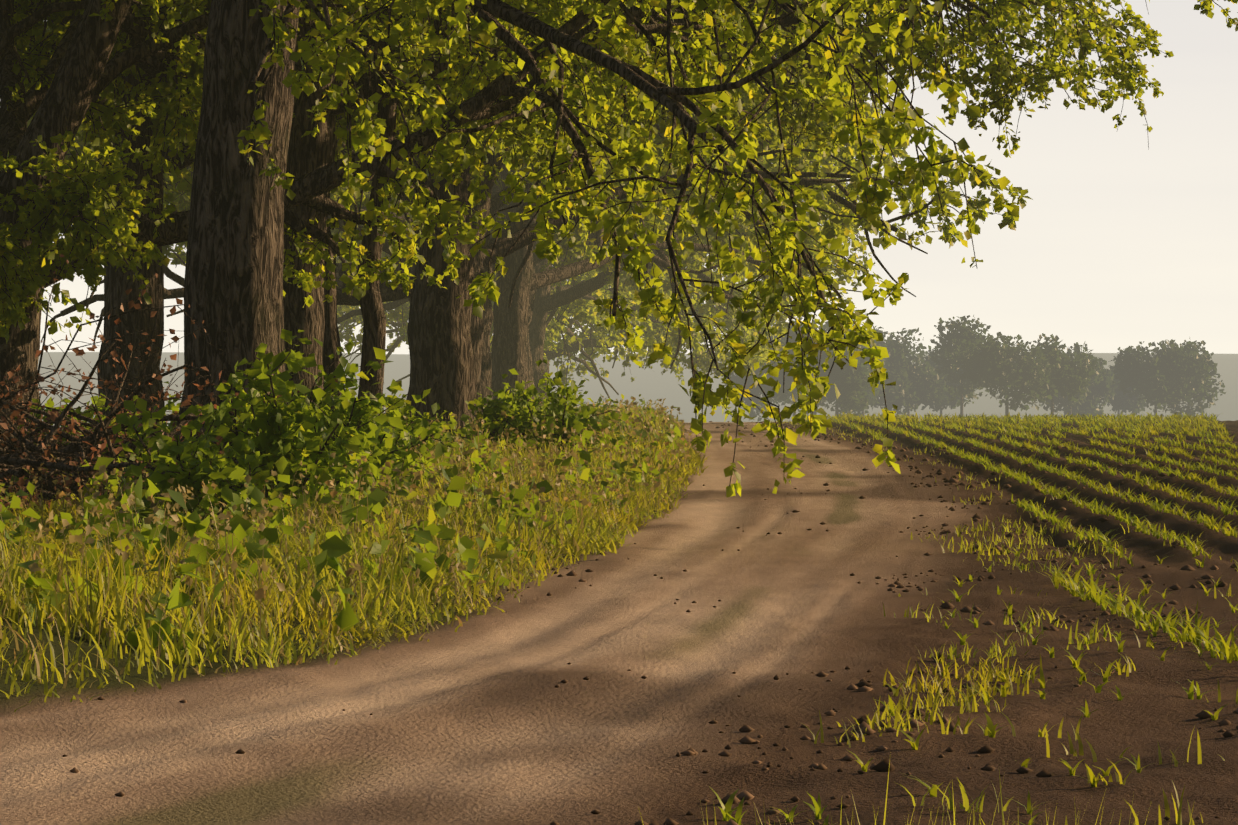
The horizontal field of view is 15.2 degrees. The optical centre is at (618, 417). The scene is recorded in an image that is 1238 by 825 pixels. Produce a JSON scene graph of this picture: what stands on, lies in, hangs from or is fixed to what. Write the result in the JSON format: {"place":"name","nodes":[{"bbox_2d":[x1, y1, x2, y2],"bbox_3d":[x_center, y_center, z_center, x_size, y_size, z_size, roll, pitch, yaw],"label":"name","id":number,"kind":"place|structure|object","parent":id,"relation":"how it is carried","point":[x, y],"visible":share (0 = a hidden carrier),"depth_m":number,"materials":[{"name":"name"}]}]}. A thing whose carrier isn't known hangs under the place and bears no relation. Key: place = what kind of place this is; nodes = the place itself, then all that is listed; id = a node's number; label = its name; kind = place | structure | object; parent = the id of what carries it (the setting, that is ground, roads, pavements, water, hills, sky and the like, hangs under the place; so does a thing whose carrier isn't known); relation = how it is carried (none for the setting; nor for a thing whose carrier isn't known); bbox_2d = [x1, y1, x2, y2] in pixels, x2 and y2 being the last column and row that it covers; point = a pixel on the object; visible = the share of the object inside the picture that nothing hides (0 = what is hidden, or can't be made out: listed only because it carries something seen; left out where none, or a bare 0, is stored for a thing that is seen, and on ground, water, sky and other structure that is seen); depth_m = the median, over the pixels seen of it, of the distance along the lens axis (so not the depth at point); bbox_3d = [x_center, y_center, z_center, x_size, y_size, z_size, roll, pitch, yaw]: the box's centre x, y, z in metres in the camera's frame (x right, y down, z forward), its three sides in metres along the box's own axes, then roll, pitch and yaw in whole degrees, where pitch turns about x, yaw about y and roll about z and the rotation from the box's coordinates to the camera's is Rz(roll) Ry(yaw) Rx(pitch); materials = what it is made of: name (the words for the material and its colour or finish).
{"place":"outdoors","nodes":[
{"label":"outdoors","id":0,"kind":"place"},
{"bbox_2d":[0,352,1237,824],"bbox_3d":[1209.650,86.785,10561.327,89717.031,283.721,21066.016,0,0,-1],"label":"ground","id":1,"kind":"structure","parent":0,"point":[478,720],"depth_m":22.84,"materials":[{"name":"brown soil"}]},
{"bbox_2d":[15,381,182,474],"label":"bush stems","id":2,"kind":"object","parent":1,"relation":"on","point":[101,401],"visible":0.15,"depth_m":51.61,"materials":[{"name":"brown plant"}]},
{"bbox_2d":[0,241,385,514],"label":"brush pile twigs","id":3,"kind":"object","parent":1,"relation":"on","point":[22,449],"visible":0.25,"depth_m":44.45,"materials":[{"name":"brown wood"}]},
{"bbox_2d":[112,395,283,531],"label":"bush stems","id":4,"kind":"object","parent":1,"relation":"on","point":[182,474],"visible":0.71,"depth_m":36.75,"materials":[{"name":"green plant"}]},
{"bbox_2d":[123,329,380,514],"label":"bush stems","id":5,"kind":"object","parent":1,"relation":"on","point":[269,426],"visible":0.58,"depth_m":40.20,"materials":[{"name":"green plant"}]},
{"bbox_2d":[26,0,584,410],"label":"slim tree","id":6,"kind":"object","parent":1,"relation":"on","point":[331,343],"visible":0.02,"depth_m":63.54,"materials":[{"name":"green plant"}]},
{"bbox_2d":[14,0,673,448],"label":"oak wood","id":7,"kind":"object","parent":1,"relation":"on","point":[116,286],"visible":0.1,"depth_m":65.48,"materials":[{"name":"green plant"}]},
{"bbox_2d":[230,338,460,500],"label":"bush stems","id":8,"kind":"object","parent":1,"relation":"on","point":[363,413],"visible":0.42,"depth_m":44.47,"materials":[{"name":"green plant"}]},
{"bbox_2d":[0,0,695,453],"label":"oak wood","id":9,"kind":"object","parent":1,"relation":"on","point":[42,196],"visible":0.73,"depth_m":55.86,"materials":[{"name":"green plant"}]},
{"bbox_2d":[0,393,709,711],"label":"bank grass","id":10,"kind":"structure","parent":1,"relation":"on","point":[523,514],"depth_m":30.82,"materials":[{"name":"green plant"}]},
{"bbox_2d":[363,389,446,457],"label":"bushes","id":11,"kind":"object","parent":1,"relation":"on","point":[435,407],"visible":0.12,"depth_m":57.54,"materials":[{"name":"green plant"}]},
{"bbox_2d":[160,0,709,415],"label":"slim tree","id":12,"kind":"object","parent":1,"relation":"on","point":[373,317],"visible":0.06,"depth_m":63.81,"materials":[{"name":"green plant"}]},
{"bbox_2d":[14,0,920,412],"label":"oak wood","id":13,"kind":"object","parent":1,"relation":"on","point":[308,154],"visible":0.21,"depth_m":61.47,"materials":[{"name":"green plant"}]},
{"bbox_2d":[27,0,950,404],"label":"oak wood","id":14,"kind":"object","parent":1,"relation":"on","point":[515,226],"visible":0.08,"depth_m":96.65,"materials":[{"name":"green plant"}]},
{"bbox_2d":[447,368,554,449],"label":"bush stems","id":15,"kind":"object","parent":1,"relation":"on","point":[492,409],"visible":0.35,"depth_m":65.72,"materials":[{"name":"green plant"}]},
{"bbox_2d":[166,0,861,403],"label":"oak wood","id":16,"kind":"object","parent":1,"relation":"on","point":[510,340],"visible":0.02,"depth_m":107.62,"materials":[{"name":"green plant"}]},
{"bbox_2d":[18,0,1032,411],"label":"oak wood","id":17,"kind":"object","parent":1,"relation":"on","point":[950,236],"visible":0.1,"depth_m":86.38,"materials":[{"name":"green plant"}]},
{"bbox_2d":[460,360,628,455],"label":"bush stems","id":18,"kind":"object","parent":1,"relation":"on","point":[560,407],"visible":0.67,"depth_m":59.80,"materials":[{"name":"green plant"}]},
{"bbox_2d":[89,0,1018,497],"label":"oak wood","id":19,"kind":"object","parent":1,"relation":"on","point":[235,242],"visible":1,"depth_m":42.12,"materials":[{"name":"green plant"}]},
{"bbox_2d":[336,196,787,397],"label":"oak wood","id":20,"kind":"object","parent":1,"relation":"on","point":[653,330],"depth_m":167.90,"materials":[{"name":"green plant"}]},
{"bbox_2d":[337,191,788,382],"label":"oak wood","id":21,"kind":"object","parent":1,"relation":"on","point":[601,293],"visible":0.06,"depth_m":153.40,"materials":[{"name":"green plant"}]},
{"bbox_2d":[338,256,799,394],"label":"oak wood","id":22,"kind":"object","parent":1,"relation":"on","point":[699,360],"visible":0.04,"depth_m":186.33,"materials":[{"name":"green plant"}]},
{"bbox_2d":[331,131,853,364],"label":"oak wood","id":23,"kind":"object","parent":1,"relation":"on","point":[402,314],"visible":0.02,"depth_m":137.82,"materials":[{"name":"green plant"}]},
{"bbox_2d":[330,16,909,401],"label":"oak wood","id":24,"kind":"object","parent":1,"relation":"on","point":[751,267],"visible":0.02,"depth_m":116.57,"materials":[{"name":"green plant"}]},
{"bbox_2d":[334,2,911,404],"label":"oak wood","id":25,"kind":"object","parent":1,"relation":"on","point":[546,302],"visible":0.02,"depth_m":130.38,"materials":[{"name":"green plant"}]},
{"bbox_2d":[63,421,1237,824],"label":"soil clods","id":26,"kind":"object","parent":1,"relation":"on","point":[863,725],"visible":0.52,"depth_m":27.37,"materials":[{"name":"brown soil"}]},
{"bbox_2d":[75,0,1237,435],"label":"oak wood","id":27,"kind":"object","parent":1,"relation":"on","point":[441,348],"visible":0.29,"depth_m":71.73,"materials":[{"name":"green plant"}]},
{"bbox_2d":[640,752,1193,824],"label":"tuft","id":28,"kind":"object","parent":1,"relation":"on","point":[974,820],"visible":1,"depth_m":6.58,"materials":[{"name":"green plant"}]},
{"bbox_2d":[712,411,1237,824],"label":"field seedlings","id":29,"kind":"object","parent":1,"relation":"on","point":[1196,634],"visible":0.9,"depth_m":54.63,"materials":[{"name":"green plant"}]},
{"bbox_2d":[725,315,1225,420],"bbox_3d":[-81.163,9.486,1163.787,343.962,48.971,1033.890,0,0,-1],"label":"distant trees","id":30,"kind":"object","parent":1,"relation":"on","point":[960,367],"visible":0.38,"depth_m":712.62,"materials":[{"name":"green plant"}]},
{"bbox_2d":[769,419,1237,824],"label":"verge tufts","id":31,"kind":"object","parent":1,"relation":"on","point":[991,674],"visible":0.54,"depth_m":23.18,"materials":[{"name":"green plant"}]},
{"bbox_2d":[40,0,1237,354],"bbox_3d":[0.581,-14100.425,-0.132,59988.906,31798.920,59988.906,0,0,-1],"label":"sky","id":32,"kind":"structure","parent":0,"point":[1122,236],"depth_m":29794.82,"materials":[{"name":"white"}]}
]}

